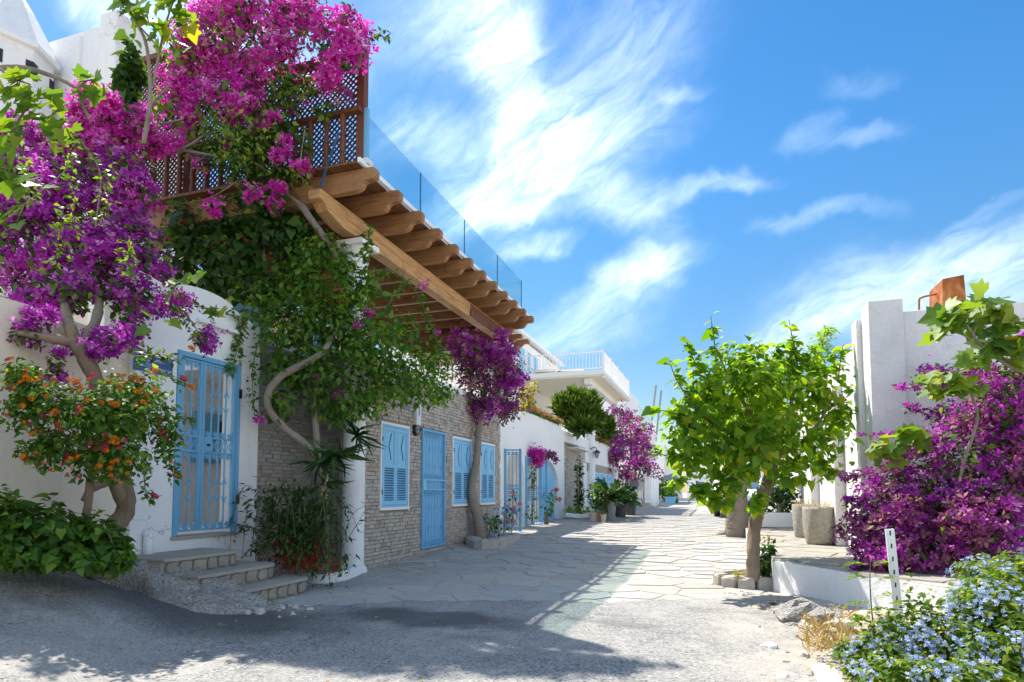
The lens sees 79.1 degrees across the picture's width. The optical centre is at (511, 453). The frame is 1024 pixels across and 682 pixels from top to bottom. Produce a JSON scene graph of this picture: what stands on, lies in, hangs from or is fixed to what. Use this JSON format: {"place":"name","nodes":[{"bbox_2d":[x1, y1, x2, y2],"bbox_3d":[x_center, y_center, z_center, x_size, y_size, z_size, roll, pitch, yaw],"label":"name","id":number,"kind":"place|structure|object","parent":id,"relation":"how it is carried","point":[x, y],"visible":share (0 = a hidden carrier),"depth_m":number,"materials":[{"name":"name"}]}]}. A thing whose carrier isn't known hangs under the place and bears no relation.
{"place":"outdoors","nodes":[
{"label":"outdoors","id":0,"kind":"place"},
{"bbox_2d":[0,569,944,681],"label":"road","id":1,"kind":"structure","parent":0,"point":[694,639],"depth_m":4.70,"materials":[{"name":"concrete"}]},
{"bbox_2d":[0,484,140,580],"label":"leafy groundcover","id":2,"kind":"object","parent":1,"relation":"on","point":[32,539],"visible":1,"depth_m":4.97,"materials":[{"name":"green plant"}]},
{"bbox_2d":[0,345,197,568],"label":"lantana bush","id":3,"kind":"object","parent":1,"relation":"on","point":[95,416],"visible":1,"depth_m":5.13,"materials":[{"name":"green plant"}]},
{"bbox_2d":[0,0,226,340],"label":"lobed leaf tree","id":4,"kind":"object","parent":1,"relation":"on","point":[51,131],"visible":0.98,"depth_m":4.84,"materials":[{"name":"green plant"}]},
{"bbox_2d":[0,78,229,579],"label":"bougainvillea tree","id":5,"kind":"object","parent":1,"relation":"on","point":[110,197],"visible":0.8,"depth_m":6.77,"materials":[{"name":"purple plant"}]},
{"bbox_2d":[118,274,259,560],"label":"gate wall","id":6,"kind":"structure","parent":1,"relation":"on","point":[194,509],"depth_m":7.78,"materials":[{"name":"white paint"}]},
{"bbox_2d":[133,352,172,376],"bbox_3d":[-4.024,-0.996,6.962,0.012,0.189,0.505,-1,-4,18],"label":"street sign","id":7,"kind":"object","parent":6,"relation":"attached to","point":[166,367],"visible":0.59,"depth_m":6.99,"materials":[{"name":"blue ceramic"}]},
{"bbox_2d":[191,411,221,462],"bbox_3d":[-5.717,-0.295,11.810,0.100,0.936,0.859,-1,-4,18],"label":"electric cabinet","id":8,"kind":"object","parent":6,"relation":"attached to","point":[214,421],"visible":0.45,"depth_m":11.74,"materials":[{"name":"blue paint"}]},
{"bbox_2d":[3,576,539,681],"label":"fallen leaves","id":9,"kind":"object","parent":1,"relation":"on","point":[274,630],"visible":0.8,"depth_m":4.88,"materials":[{"name":"brown plant"}]},
{"bbox_2d":[245,604,313,616],"bbox_3d":[-2.442,1.542,6.192,0.894,0.059,0.683,-1,-4,18],"label":"rubble","id":10,"kind":"object","parent":1,"relation":"on","point":[260,611],"visible":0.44,"depth_m":6.03,"materials":[{"name":"stone"}]},
{"bbox_2d":[812,663,842,681],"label":"kerb stone","id":11,"kind":"object","parent":1,"relation":"on","point":[824,673],"visible":0.8,"depth_m":3.84,"materials":[{"name":"white stone"}]},
{"bbox_2d":[26,0,1023,492],"label":"sky","id":12,"kind":"structure","parent":0,"point":[644,170],"materials":[{"name":"blue"}]},
{"bbox_2d":[270,509,790,605],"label":"street","id":13,"kind":"structure","parent":0,"point":[649,554],"depth_m":9.67,"materials":[{"name":"grey stone"}]},
{"bbox_2d":[68,555,280,613],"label":"concrete ramp","id":14,"kind":"structure","parent":13,"relation":"on","point":[226,595],"depth_m":6.00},
{"bbox_2d":[123,548,307,600],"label":"stone steps","id":15,"kind":"structure","parent":13,"relation":"on","point":[254,577],"depth_m":6.84,"materials":[{"name":"grey stone"}]},
{"bbox_2d":[226,476,370,589],"bbox_3d":[-2.745,1.113,7.797,1.958,1.650,1.208,-1,-4,18],"label":"weeping reed plant","id":16,"kind":"object","parent":13,"relation":"on","point":[287,529],"visible":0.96,"depth_m":7.74,"materials":[{"name":"green plant"}]},
{"bbox_2d":[114,157,533,572],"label":"pergola","id":17,"kind":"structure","parent":13,"relation":"on","point":[346,200],"depth_m":10.20,"materials":[{"name":"brown wood"}]},
{"bbox_2d":[118,48,368,200],"bbox_3d":[-4.236,-5.063,9.350,4.565,2.832,0.270,-1,-4,18],"label":"lattice screen","id":18,"kind":"object","parent":17,"relation":"on","point":[188,177],"visible":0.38,"depth_m":8.94,"materials":[{"name":"brown wood"}]},
{"bbox_2d":[106,28,324,317],"bbox_3d":[-4.198,-3.955,9.243,3.073,3.961,1.416,0,-4,-3],"label":"ivy","id":19,"kind":"object","parent":18,"relation":"hanging from","point":[265,231],"visible":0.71,"depth_m":8.92,"materials":[{"name":"green plant"}]},
{"bbox_2d":[138,0,390,297],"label":"climbing bougainvillea","id":20,"kind":"object","parent":18,"relation":"attached to","point":[208,55],"visible":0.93,"depth_m":8.51,"materials":[{"name":"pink plant"}]},
{"bbox_2d":[362,107,521,306],"bbox_3d":[-1.703,-4.190,12.291,1.785,0.808,7.242,-1,-4,18],"label":"glass balustrade","id":21,"kind":"object","parent":17,"relation":"on","point":[365,158],"visible":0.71,"depth_m":8.62,"materials":[{"name":"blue glass"}]},
{"bbox_2d":[304,565,362,583],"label":"planter curb","id":22,"kind":"structure","parent":13,"relation":"on","point":[355,571],"depth_m":8.23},
{"bbox_2d":[224,222,458,573],"bbox_3d":[-2.125,-0.724,9.081,4.351,4.808,2.077,3,-5,-43],"label":"green vine","id":23,"kind":"object","parent":22,"relation":"on","point":[290,375],"visible":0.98,"depth_m":8.49,"materials":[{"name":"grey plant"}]},
{"bbox_2d":[287,409,386,570],"bbox_3d":[-2.212,0.445,8.013,1.294,2.118,0.974,-1,-4,18],"label":"strap leaf plant","id":24,"kind":"object","parent":13,"relation":"on","point":[329,458],"visible":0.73,"depth_m":8.00,"materials":[{"name":"green plant"}]},
{"bbox_2d":[465,533,520,549],"bbox_3d":[-0.320,1.858,13.337,1.372,0.220,2.133,1,-4,-8],"label":"stone planter","id":25,"kind":"object","parent":13,"relation":"on","point":[472,541],"visible":0.86,"depth_m":12.55,"materials":[{"name":"concrete"}]},
{"bbox_2d":[442,325,530,538],"bbox_3d":[-0.575,-0.553,14.176,2.095,4.959,1.429,1,-4,-22],"label":"bougainvillea tree","id":26,"kind":"object","parent":25,"relation":"in","point":[508,376],"visible":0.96,"depth_m":13.99,"materials":[{"name":"purple plant"}]},
{"bbox_2d":[483,489,522,537],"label":"rose bush","id":27,"kind":"object","parent":25,"relation":"in","point":[507,507],"visible":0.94,"depth_m":13.76,"materials":[{"name":"green plant"}]},
{"bbox_2d":[524,487,561,527],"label":"rose bush","id":28,"kind":"object","parent":13,"relation":"on","point":[559,499],"visible":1,"depth_m":17.89,"materials":[{"name":"green plant"}]},
{"bbox_2d":[565,513,588,517],"bbox_3d":[2.281,2.113,21.304,0.922,0.165,0.392,0,-4,1],"label":"kerb","id":29,"kind":"object","parent":13,"relation":"on","point":[576,515],"visible":0.9,"depth_m":21.19,"materials":[{"name":"white paint"}]},
{"bbox_2d":[563,505,592,514],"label":"shrub","id":30,"kind":"object","parent":13,"relation":"on","point":[576,509],"visible":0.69,"depth_m":21.89,"materials":[{"name":"green plant"}]},
{"bbox_2d":[586,481,602,520],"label":"potted plant","id":31,"kind":"object","parent":13,"relation":"on","point":[592,516],"visible":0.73,"depth_m":20.04,"materials":[{"name":"green plant"}]},
{"bbox_2d":[589,484,609,520],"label":"potted plant","id":32,"kind":"object","parent":13,"relation":"on","point":[598,517],"visible":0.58,"depth_m":19.89,"materials":[{"name":"green plant"}]},
{"bbox_2d":[596,487,610,521],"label":"potted plant","id":33,"kind":"object","parent":13,"relation":"on","point":[602,506],"visible":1,"depth_m":19.67,"materials":[{"name":"plant"}]},
{"bbox_2d":[582,478,635,519],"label":"potted plant","id":34,"kind":"object","parent":13,"relation":"on","point":[616,495],"visible":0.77,"depth_m":20.29,"materials":[{"name":"green plant"}]},
{"bbox_2d":[608,479,644,516],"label":"potted plant","id":35,"kind":"object","parent":13,"relation":"on","point":[621,510],"visible":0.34,"depth_m":21.92,"materials":[{"name":"green plant"}]},
{"bbox_2d":[624,491,638,514],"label":"potted plant","id":36,"kind":"object","parent":13,"relation":"on","point":[630,511],"visible":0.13,"depth_m":23.16,"materials":[{"name":"green plant"}]},
{"bbox_2d":[714,474,766,516],"bbox_3d":[8.457,1.500,23.190,1.748,1.620,4.320,-1,-4,18],"label":"parked car","id":37,"kind":"object","parent":13,"relation":"on","point":[749,495],"visible":0.1,"depth_m":22.05,"materials":[{"name":"silver metal"}]},
{"bbox_2d":[713,568,772,590],"bbox_3d":[3.063,1.627,7.991,0.900,0.198,0.893,-1,-4,18],"label":"stone edging","id":38,"kind":"object","parent":13,"relation":"on","point":[724,578],"visible":0.53,"depth_m":7.70,"materials":[{"name":"stone"}]},
{"bbox_2d":[641,311,864,581],"bbox_3d":[3.036,-0.113,7.741,2.628,3.384,1.819,-1,-4,18],"label":"mulberry tree","id":39,"kind":"object","parent":38,"relation":"in","point":[759,434],"visible":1,"depth_m":7.60,"materials":[{"name":"green plant"}]},
{"bbox_2d":[730,532,777,579],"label":"flowering plant","id":40,"kind":"object","parent":38,"relation":"in","point":[765,563],"visible":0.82,"depth_m":7.79,"materials":[{"name":"green plant"}]},
{"bbox_2d":[698,399,797,537],"bbox_3d":[5.583,0.140,14.822,2.698,3.751,2.336,-1,-4,18],"label":"thick trunk tree","id":41,"kind":"object","parent":13,"relation":"on","point":[736,521],"visible":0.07,"depth_m":14.34,"materials":[{"name":"grey plant"}]},
{"bbox_2d":[656,390,661,441],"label":"mast","id":42,"kind":"object","parent":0,"point":[658,414],"visible":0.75,"depth_m":60.27,"materials":[{"name":"grey metal"}]},
{"bbox_2d":[659,473,681,480],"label":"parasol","id":43,"kind":"object","parent":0,"point":[669,477],"visible":0.32,"depth_m":51.26,"materials":[{"name":"white fabric"}]},
{"bbox_2d":[656,495,789,509],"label":"street","id":44,"kind":"structure","parent":0,"point":[682,503],"depth_m":38.43,"materials":[{"name":"grey stone"}]},
{"bbox_2d":[562,392,656,474],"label":"house","id":45,"kind":"structure","parent":44,"relation":"on","point":[633,403],"depth_m":46.24,"materials":[{"name":"white paint"}]},
{"bbox_2d":[606,400,665,504],"bbox_3d":[6.678,0.025,33.943,2.495,5.765,6.309,-3,-5,39],"label":"bougainvillea","id":46,"kind":"object","parent":44,"relation":"on","point":[634,446],"visible":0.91,"depth_m":33.71,"materials":[{"name":"purple plant"}]},
{"bbox_2d":[628,478,645,501],"bbox_3d":[6.948,2.153,34.587,1.000,1.621,0.375,-1,-4,18],"label":"air conditioner","id":47,"kind":"object","parent":44,"relation":"on","point":[640,486],"visible":0.59,"depth_m":34.41,"materials":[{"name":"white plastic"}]},
{"bbox_2d":[620,473,658,504],"bbox_3d":[7.305,2.414,38.247,2.990,2.250,5.660,-1,-4,18],"label":"white annex","id":48,"kind":"object","parent":44,"relation":"on","point":[651,493],"visible":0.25,"depth_m":35.65,"materials":[{"name":"paint"}]},
{"bbox_2d":[642,478,646,501],"bbox_3d":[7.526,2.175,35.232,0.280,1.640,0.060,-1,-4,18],"label":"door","id":49,"kind":"structure","parent":48,"relation":"in","point":[645,492],"depth_m":35.18,"materials":[{"name":"white paint"}]},
{"bbox_2d":[650,476,653,504],"bbox_3d":[8.186,2.186,36.231,0.039,1.740,1.450,-1,-4,18],"label":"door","id":50,"kind":"structure","parent":48,"relation":"in","point":[651,479],"depth_m":36.17,"materials":[{"name":"white paint"}]},
{"bbox_2d":[653,477,656,504],"bbox_3d":[8.722,2.284,37.841,0.039,1.740,1.450,-1,-4,18],"label":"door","id":51,"kind":"structure","parent":48,"relation":"in","point":[654,479],"depth_m":37.57,"materials":[{"name":"white paint"}]},
{"bbox_2d":[656,478,658,504],"bbox_3d":[9.259,2.383,39.451,0.039,1.740,1.450,-1,-4,18],"label":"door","id":52,"kind":"structure","parent":48,"relation":"in","point":[657,480],"depth_m":39.25,"materials":[{"name":"white paint"}]},
{"bbox_2d":[627,502,656,508],"bbox_3d":[6.697,2.662,32.045,1.500,0.338,1.200,-1,-4,18],"label":"stone stair","id":53,"kind":"object","parent":44,"relation":"on","point":[647,505],"visible":0.49,"depth_m":31.41,"materials":[{"name":"grey stone"}]},
{"bbox_2d":[656,445,672,498],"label":"house","id":54,"kind":"structure","parent":44,"relation":"on","point":[661,461],"depth_m":60.66,"materials":[{"name":"white paint"}]},
{"bbox_2d":[659,477,680,502],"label":"green hedge","id":55,"kind":"object","parent":44,"relation":"on","point":[662,490],"visible":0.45,"depth_m":44.14,"materials":[{"name":"green plant"}]},
{"bbox_2d":[664,488,676,503],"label":"potted plant","id":56,"kind":"object","parent":44,"relation":"on","point":[669,499],"visible":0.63,"depth_m":41.66,"materials":[{"name":"green plant"}]},
{"bbox_2d":[685,472,790,497],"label":"house","id":57,"kind":"structure","parent":44,"relation":"on","point":[701,480],"depth_m":84.28,"materials":[{"name":"white paint"}]},
{"bbox_2d":[751,599,974,681],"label":"verge","id":58,"kind":"structure","parent":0,"point":[768,604],"depth_m":5.25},
{"bbox_2d":[731,590,747,595],"bbox_3d":[2.659,1.643,7.200,0.173,0.123,0.222,-4,-1,-1],"label":"rock","id":59,"kind":"object","parent":58,"relation":"on","point":[740,593],"visible":0.52,"depth_m":7.17,"materials":[{"name":"stone"}]},
{"bbox_2d":[750,625,765,630],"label":"rock","id":60,"kind":"object","parent":58,"relation":"on","point":[759,628],"visible":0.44,"depth_m":5.28,"materials":[{"name":"stone"}]},
{"bbox_2d":[760,641,776,648],"bbox_3d":[1.980,1.494,4.783,0.132,0.100,0.202,-9,-16,23],"label":"rock","id":61,"kind":"object","parent":58,"relation":"on","point":[770,645],"visible":0.57,"depth_m":4.72,"materials":[{"name":"white stone"}]},
{"bbox_2d":[769,597,786,604],"bbox_3d":[2.741,1.529,6.364,0.193,0.104,0.145,-2,-4,27],"label":"rock","id":62,"kind":"object","parent":58,"relation":"on","point":[774,601],"visible":0.59,"depth_m":6.34,"materials":[{"name":"stone"}]},
{"bbox_2d":[749,602,840,681],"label":"gravel","id":63,"kind":"structure","parent":58,"relation":"on","point":[805,655],"depth_m":4.36,"materials":[{"name":"white gravel"}]},
{"bbox_2d":[775,597,819,622],"bbox_3d":[2.597,1.465,5.683,0.426,0.266,0.358,0,-4,-6],"label":"rock","id":64,"kind":"object","parent":58,"relation":"on","point":[789,611],"visible":0.62,"depth_m":5.60,"materials":[{"name":"stone"}]},
{"bbox_2d":[798,620,817,630],"bbox_3d":[2.536,1.473,5.257,0.206,0.120,0.202,-2,-4,25],"label":"rock","id":65,"kind":"object","parent":58,"relation":"on","point":[801,622],"visible":0.13,"depth_m":5.25,"materials":[{"name":"stone"}]},
{"bbox_2d":[803,606,845,621],"bbox_3d":[2.681,1.419,5.362,0.310,0.206,0.402,-9,-13,5],"label":"rock","id":66,"kind":"object","parent":58,"relation":"on","point":[818,611],"visible":0.52,"depth_m":5.26,"materials":[{"name":"stone"}]},
{"bbox_2d":[793,602,863,656],"bbox_3d":[2.458,1.355,4.795,0.551,0.267,1.723,-2,-4,26],"label":"dry grass tuft","id":67,"kind":"object","parent":58,"relation":"on","point":[825,633],"visible":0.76,"depth_m":4.62,"materials":[{"name":"beige plant"}]},
{"bbox_2d":[823,618,853,632],"bbox_3d":[2.655,1.399,5.070,0.237,0.127,0.207,-17,-9,9],"label":"rock","id":68,"kind":"object","parent":58,"relation":"on","point":[836,620],"visible":0.46,"depth_m":5.00,"materials":[{"name":"stone"}]},
{"bbox_2d":[840,559,898,626],"bbox_3d":[2.825,1.124,4.837,0.533,0.578,0.211,0,-4,0],"label":"mimosa seedling","id":69,"kind":"object","parent":58,"relation":"on","point":[864,577],"visible":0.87,"depth_m":4.84,"materials":[{"name":"green plant"}]},
{"bbox_2d":[885,529,902,626],"bbox_3d":[3.010,1.095,4.859,0.148,1.010,0.072,0,-4,3],"label":"marker post","id":70,"kind":"object","parent":58,"relation":"on","point":[893,560],"visible":0.71,"depth_m":4.84,"materials":[{"name":"white metal"}]},
{"bbox_2d":[822,550,1023,681],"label":"plumbago bush","id":71,"kind":"object","parent":58,"relation":"on","point":[983,624],"visible":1,"depth_m":3.76,"materials":[{"name":"green plant"}]},
{"bbox_2d":[745,527,1023,617],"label":"terrace","id":72,"kind":"structure","parent":0,"point":[800,566],"depth_m":6.70,"materials":[{"name":"white paint"}]},
{"bbox_2d":[762,512,792,527],"bbox_3d":[6.172,1.508,14.208,1.035,0.325,0.900,-1,-4,18],"label":"hedge planter","id":73,"kind":"object","parent":72,"relation":"on","point":[776,520],"visible":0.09,"depth_m":13.82,"materials":[{"name":"white paint"}]},
{"bbox_2d":[754,479,801,512],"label":"dark hedge","id":74,"kind":"object","parent":73,"relation":"in","point":[781,499],"visible":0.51,"depth_m":14.14,"materials":[{"name":"green plant"}]},
{"bbox_2d":[792,496,820,537],"bbox_3d":[5.185,1.105,10.918,0.494,0.719,0.487,2,-4,-25],"label":"stone pot","id":75,"kind":"object","parent":72,"relation":"on","point":[797,520],"visible":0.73,"depth_m":10.82,"materials":[{"name":"stone"}]},
{"bbox_2d":[801,499,833,544],"bbox_3d":[4.703,1.016,9.513,0.505,0.724,0.534,-1,-4,18],"label":"stone pot","id":76,"kind":"object","parent":72,"relation":"on","point":[818,521],"visible":0.96,"depth_m":9.33,"materials":[{"name":"stone"}]},
{"bbox_2d":[799,325,841,378],"bbox_3d":[6.434,-0.583,12.544,1.442,4.300,1.087,-2,-4,33],"label":"feathery tree","id":77,"kind":"object","parent":72,"relation":"on","point":[822,343],"visible":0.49,"depth_m":12.60,"materials":[{"name":"green plant"}]},
{"bbox_2d":[828,329,1023,575],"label":"bougainvillea","id":78,"kind":"object","parent":72,"relation":"on","point":[975,514],"visible":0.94,"depth_m":6.14,"materials":[{"name":"purple plant"}]},
{"bbox_2d":[864,278,1023,561],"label":"lobed leaf tree","id":79,"kind":"object","parent":72,"relation":"on","point":[978,311],"visible":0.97,"depth_m":6.05,"materials":[{"name":"green plant"}]},
{"bbox_2d":[790,298,1023,560],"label":"house","id":80,"kind":"structure","parent":0,"point":[884,355],"depth_m":7.53,"materials":[{"name":"white paint"}]},
{"bbox_2d":[918,275,965,309],"bbox_3d":[5.575,-1.934,8.124,0.489,0.614,0.530,-1,-4,18],"label":"rusty box","id":81,"kind":"object","parent":80,"relation":"on","point":[943,290],"visible":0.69,"depth_m":7.87,"materials":[{"name":"orange metal"}]},
{"bbox_2d":[966,365,1023,485],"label":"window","id":82,"kind":"structure","parent":80,"relation":"in","point":[1006,383],"depth_m":7.22,"materials":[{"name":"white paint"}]},
{"label":"ground","id":83,"kind":"structure","parent":0,"visible":0},
{"bbox_2d":[0,0,60,298],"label":"chimney tower","id":84,"kind":"structure","parent":83,"relation":"on","point":[23,40],"depth_m":11.79,"materials":[{"name":"white paint"}]},
{"bbox_2d":[0,297,128,571],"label":"garden wall","id":85,"kind":"structure","parent":83,"relation":"on","point":[28,481],"depth_m":5.90,"materials":[{"name":"beige paint"}]},
{"bbox_2d":[45,9,201,332],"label":"house","id":86,"kind":"structure","parent":83,"relation":"on","point":[92,50],"depth_m":12.31,"materials":[{"name":"white paint"}]},
{"bbox_2d":[72,261,500,573],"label":"brick house","id":87,"kind":"structure","parent":83,"relation":"on","point":[416,493],"depth_m":10.89,"materials":[{"name":"beige brick"}]},
{"bbox_2d":[234,303,269,335],"bbox_3d":[-5.477,-2.282,13.051,0.050,1.650,1.000,-1,-4,18],"label":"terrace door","id":88,"kind":"structure","parent":87,"relation":"in","point":[239,306],"depth_m":12.90,"materials":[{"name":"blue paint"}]},
{"bbox_2d":[378,421,409,510],"bbox_3d":[-1.992,0.219,10.567,0.053,1.467,1.003,-1,-4,18],"label":"window","id":89,"kind":"structure","parent":87,"relation":"in","point":[396,437],"depth_m":10.52,"materials":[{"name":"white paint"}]},
{"bbox_2d":[412,424,420,435],"bbox_3d":[-1.713,-0.436,11.288,0.133,0.220,0.220,-1,-4,18],"label":"bulkhead lamp","id":90,"kind":"object","parent":87,"relation":"attached to","point":[416,430],"visible":1,"depth_m":11.23,"materials":[{"name":"black metal"}]},
{"bbox_2d":[413,404,420,425],"bbox_3d":[-1.729,-0.694,11.339,0.077,0.465,0.199,-1,-4,18],"label":"alarm box","id":91,"kind":"object","parent":87,"relation":"attached to","point":[417,416],"visible":0.52,"depth_m":11.27,"materials":[{"name":"white plastic"}]},
{"bbox_2d":[420,428,445,548],"bbox_3d":[-1.523,0.669,11.966,0.065,2.244,1.026,-1,-4,18],"label":"door","id":92,"kind":"structure","parent":87,"relation":"in","point":[433,462],"depth_m":11.96,"materials":[{"name":"blue paint"}]},
{"bbox_2d":[451,436,471,506],"bbox_3d":[-1.071,0.388,13.329,0.053,1.467,1.053,-1,-4,18],"label":"window","id":93,"kind":"structure","parent":87,"relation":"in","point":[461,447],"depth_m":13.24,"materials":[{"name":"white paint"}]},
{"bbox_2d":[479,442,494,504],"bbox_3d":[-0.587,0.477,14.782,0.053,1.467,0.995,-1,-4,18],"label":"window","id":94,"kind":"structure","parent":87,"relation":"in","point":[487,460],"depth_m":14.74,"materials":[{"name":"white paint"}]},
{"bbox_2d":[384,329,630,532],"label":"white house","id":95,"kind":"structure","parent":83,"relation":"on","point":[609,381],"depth_m":25.11,"materials":[{"name":"paint"}]},
{"bbox_2d":[518,347,524,371],"bbox_3d":[0.432,-4.274,28.717,0.090,1.488,1.072,-1,-4,18],"label":"window","id":96,"kind":"structure","parent":95,"relation":"in","point":[522,349],"depth_m":28.75,"materials":[{"name":"white paint"}]},
{"bbox_2d":[518,381,539,413],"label":"yellow shrub","id":97,"kind":"object","parent":95,"relation":"on","point":[528,403],"visible":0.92,"depth_m":17.70,"materials":[{"name":"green plant"}]},
{"bbox_2d":[527,350,531,373],"bbox_3d":[0.804,-4.206,29.833,0.090,1.488,0.724,-1,-4,18],"label":"window","id":98,"kind":"structure","parent":95,"relation":"in","point":[529,353],"depth_m":29.81,"materials":[{"name":"white paint"}]},
{"bbox_2d":[518,404,547,422],"bbox_3d":[0.608,-1.271,19.248,0.602,0.459,2.183,-1,-4,18],"label":"flower trough","id":99,"kind":"object","parent":95,"relation":"on","point":[536,413],"visible":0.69,"depth_m":19.16,"materials":[{"name":"white paint"}]},
{"bbox_2d":[532,354,537,373],"bbox_3d":[1.136,-4.145,30.828,0.090,1.488,0.929,-1,-4,18],"label":"window","id":100,"kind":"structure","parent":95,"relation":"in","point":[532,354],"depth_m":30.65,"materials":[{"name":"white paint"}]},
{"bbox_2d":[523,361,558,373],"bbox_3d":[1.379,-3.839,28.298,1.667,0.767,0.600,-1,-4,18],"label":"sun lounger","id":101,"kind":"object","parent":95,"relation":"on","point":[542,370],"visible":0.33,"depth_m":28.19,"materials":[{"name":"beige paint"}]},
{"bbox_2d":[527,442,559,521],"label":"bougainvillea","id":102,"kind":"object","parent":95,"relation":"attached to","point":[538,455],"visible":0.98,"depth_m":18.15,"materials":[{"name":"purple plant"}]},
{"bbox_2d":[539,463,554,521],"bbox_3d":[1.203,1.258,20.734,0.090,2.100,1.880,-1,-4,18],"label":"arched door","id":103,"kind":"structure","parent":95,"relation":"in","point":[550,475],"depth_m":20.76,"materials":[{"name":"blue paint"}]},
{"bbox_2d":[541,412,563,428],"bbox_3d":[1.323,-1.146,21.340,0.582,0.492,2.275,-1,-4,18],"label":"flower trough","id":104,"kind":"object","parent":95,"relation":"on","point":[552,420],"visible":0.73,"depth_m":21.04,"materials":[{"name":"white paint"}]},
{"bbox_2d":[547,384,607,439],"bbox_3d":[2.601,-1.582,23.728,2.199,2.281,2.151,-3,-5,40],"label":"conifer shrub","id":105,"kind":"object","parent":95,"relation":"on","point":[578,411],"visible":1,"depth_m":23.28,"materials":[{"name":"green plant"}]},
{"bbox_2d":[573,455,584,511],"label":"climbing plant","id":106,"kind":"object","parent":95,"relation":"attached to","point":[577,496],"visible":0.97,"depth_m":23.06,"materials":[{"name":"green plant"}]},
{"bbox_2d":[585,435,610,447],"bbox_3d":[4.222,-0.604,30.024,0.601,0.491,4.377,-1,-4,18],"label":"flower trough","id":107,"kind":"object","parent":95,"relation":"on","point":[600,441],"visible":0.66,"depth_m":29.77,"materials":[{"name":"white paint"}]},
{"bbox_2d":[595,411,619,441],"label":"conifer shrub","id":108,"kind":"object","parent":95,"relation":"on","point":[608,432],"visible":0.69,"depth_m":28.88,"materials":[{"name":"green plant"}]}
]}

